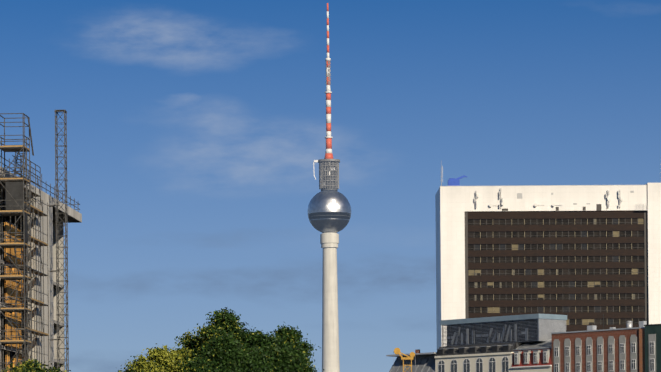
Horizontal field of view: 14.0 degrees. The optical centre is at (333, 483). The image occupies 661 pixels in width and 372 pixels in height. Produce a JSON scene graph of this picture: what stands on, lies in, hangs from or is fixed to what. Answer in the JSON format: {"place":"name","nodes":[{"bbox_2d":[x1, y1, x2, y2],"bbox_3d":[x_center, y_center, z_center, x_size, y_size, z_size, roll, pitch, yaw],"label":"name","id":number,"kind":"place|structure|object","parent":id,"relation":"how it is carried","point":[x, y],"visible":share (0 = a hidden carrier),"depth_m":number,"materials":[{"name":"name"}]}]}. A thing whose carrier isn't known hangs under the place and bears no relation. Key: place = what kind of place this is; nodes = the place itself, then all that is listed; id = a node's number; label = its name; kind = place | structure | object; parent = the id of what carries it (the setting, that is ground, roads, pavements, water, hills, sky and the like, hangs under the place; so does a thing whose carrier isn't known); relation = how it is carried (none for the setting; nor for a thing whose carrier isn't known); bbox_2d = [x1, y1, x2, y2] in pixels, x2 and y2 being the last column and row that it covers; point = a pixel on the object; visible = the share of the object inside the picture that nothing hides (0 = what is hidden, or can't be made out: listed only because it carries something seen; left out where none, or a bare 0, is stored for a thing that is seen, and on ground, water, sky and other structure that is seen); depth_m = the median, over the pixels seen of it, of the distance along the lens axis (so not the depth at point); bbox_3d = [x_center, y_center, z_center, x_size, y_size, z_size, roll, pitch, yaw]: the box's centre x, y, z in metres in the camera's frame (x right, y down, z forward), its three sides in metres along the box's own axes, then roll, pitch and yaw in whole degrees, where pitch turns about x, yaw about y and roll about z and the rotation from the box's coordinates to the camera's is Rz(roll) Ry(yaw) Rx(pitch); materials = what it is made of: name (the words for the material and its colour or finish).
{"place":"outdoors","nodes":[
{"label":"outdoors","id":0,"kind":"place"},
{"bbox_2d":[0,166,81,370],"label":"building under construction","id":1,"kind":"structure","parent":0,"point":[74,216],"depth_m":276.68},
{"bbox_2d":[0,0,660,371],"label":"sky","id":2,"kind":"structure","parent":0,"point":[196,129],"materials":[{"name":"blue"}]},
{"bbox_2d":[386,314,660,371],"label":"low-rise buildings","id":3,"kind":"structure","parent":0,"point":[532,343],"depth_m":521.43,"materials":[{"name":"grey concrete"}]},
{"bbox_2d":[435,164,660,350],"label":"high-rise building","id":4,"kind":"structure","parent":0,"point":[582,257],"depth_m":709.37,"materials":[{"name":"white concrete"}]},
{"bbox_3d":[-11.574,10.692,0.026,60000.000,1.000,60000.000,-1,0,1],"label":"ground","id":5,"kind":"structure","parent":0,"visible":0},
{"bbox_2d":[4,222,28,371],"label":"timber formwork","id":6,"kind":"object","parent":5,"relation":"on","point":[10,290],"visible":0.38,"depth_m":265.43,"materials":[{"name":"wood"}]},
{"bbox_2d":[1,359,39,371],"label":"tree foliage","id":7,"kind":"object","parent":5,"relation":"on","point":[22,368],"visible":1,"depth_m":203.15,"materials":[{"name":"green plant"}]},
{"bbox_2d":[22,355,51,371],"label":"tree foliage","id":8,"kind":"object","parent":5,"relation":"on","point":[35,365],"visible":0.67,"depth_m":204.94,"materials":[{"name":"green plant"}]},
{"bbox_2d":[0,110,79,371],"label":"scaffolding and masts","id":9,"kind":"object","parent":5,"relation":"on","point":[16,203],"visible":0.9,"depth_m":252.43,"materials":[{"name":"metal"}]},
{"bbox_2d":[43,361,70,371],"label":"tree foliage","id":10,"kind":"object","parent":5,"relation":"on","point":[56,369],"visible":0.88,"depth_m":207.34,"materials":[{"name":"green plant"}]},
{"bbox_2d":[118,361,144,371],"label":"tree foliage","id":11,"kind":"object","parent":5,"relation":"on","point":[128,368],"visible":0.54,"depth_m":221.64,"materials":[{"name":"green plant"}]},
{"bbox_2d":[125,353,163,371],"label":"tree foliage","id":12,"kind":"object","parent":5,"relation":"on","point":[143,362],"visible":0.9,"depth_m":221.58,"materials":[{"name":"yellow plant"}]},
{"bbox_2d":[141,345,179,371],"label":"tree foliage","id":13,"kind":"object","parent":5,"relation":"on","point":[164,356],"visible":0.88,"depth_m":223.60,"materials":[{"name":"yellow plant"}]},
{"bbox_2d":[170,344,196,371],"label":"tree foliage","id":14,"kind":"object","parent":5,"relation":"on","point":[181,352],"visible":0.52,"depth_m":225.60,"materials":[{"name":"yellow plant"}]},
{"bbox_2d":[174,329,201,360],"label":"tree foliage","id":15,"kind":"object","parent":5,"relation":"on","point":[186,344],"visible":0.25,"depth_m":232.47,"materials":[{"name":"green plant"}]},
{"bbox_2d":[178,352,226,371],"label":"tree foliage","id":16,"kind":"object","parent":5,"relation":"on","point":[201,364],"visible":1,"depth_m":221.35,"materials":[{"name":"green plant"}]},
{"bbox_2d":[187,321,228,357],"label":"tree foliage","id":17,"kind":"object","parent":5,"relation":"on","point":[205,333],"visible":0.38,"depth_m":229.53,"materials":[{"name":"green plant"}]},
{"bbox_2d":[196,331,256,371],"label":"tree foliage","id":18,"kind":"object","parent":5,"relation":"on","point":[226,350],"visible":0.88,"depth_m":225.14,"materials":[{"name":"green plant"}]},
{"bbox_2d":[206,307,246,350],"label":"tree foliage","id":19,"kind":"object","parent":5,"relation":"on","point":[226,320],"visible":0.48,"depth_m":231.45,"materials":[{"name":"green plant"}]},
{"bbox_2d":[236,322,260,351],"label":"tree foliage","id":20,"kind":"object","parent":5,"relation":"on","point":[246,334],"visible":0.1,"depth_m":233.44,"materials":[{"name":"green plant"}]},
{"bbox_2d":[242,339,278,371],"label":"tree foliage","id":21,"kind":"object","parent":5,"relation":"on","point":[261,362],"visible":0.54,"depth_m":227.50,"materials":[{"name":"green plant"}]},
{"bbox_2d":[245,332,283,371],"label":"tree foliage","id":22,"kind":"object","parent":5,"relation":"on","point":[263,341],"visible":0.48,"depth_m":232.32,"materials":[{"name":"green plant"}]},
{"bbox_2d":[248,327,284,347],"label":"tree foliage","id":23,"kind":"object","parent":5,"relation":"on","point":[256,332],"visible":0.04,"depth_m":235.38,"materials":[{"name":"green plant"}]},
{"bbox_2d":[270,333,293,349],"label":"tree foliage","id":24,"kind":"object","parent":5,"relation":"on","point":[280,342],"visible":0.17,"depth_m":237.55,"materials":[{"name":"green plant"}]},
{"bbox_2d":[267,343,310,371],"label":"tree foliage","id":25,"kind":"object","parent":5,"relation":"on","point":[286,359],"visible":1,"depth_m":230.94,"materials":[{"name":"green plant"}]},
{"bbox_2d":[270,322,315,371],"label":"tree foliage","id":26,"kind":"object","parent":5,"relation":"on","point":[294,336],"visible":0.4,"depth_m":239.33,"materials":[{"name":"green plant"}]},
{"bbox_2d":[298,338,323,371],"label":"tree foliage","id":27,"kind":"object","parent":5,"relation":"on","point":[311,368],"visible":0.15,"depth_m":241.65,"materials":[{"name":"green plant"}]},
{"bbox_2d":[307,3,350,371],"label":"television tower","id":28,"kind":"structure","parent":5,"relation":"on","point":[329,211],"depth_m":1994.89,"materials":[{"name":"concrete"}]},
{"bbox_2d":[394,348,415,371],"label":"yellow rig masthead","id":29,"kind":"object","parent":5,"relation":"on","point":[397,351],"visible":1,"depth_m":399.39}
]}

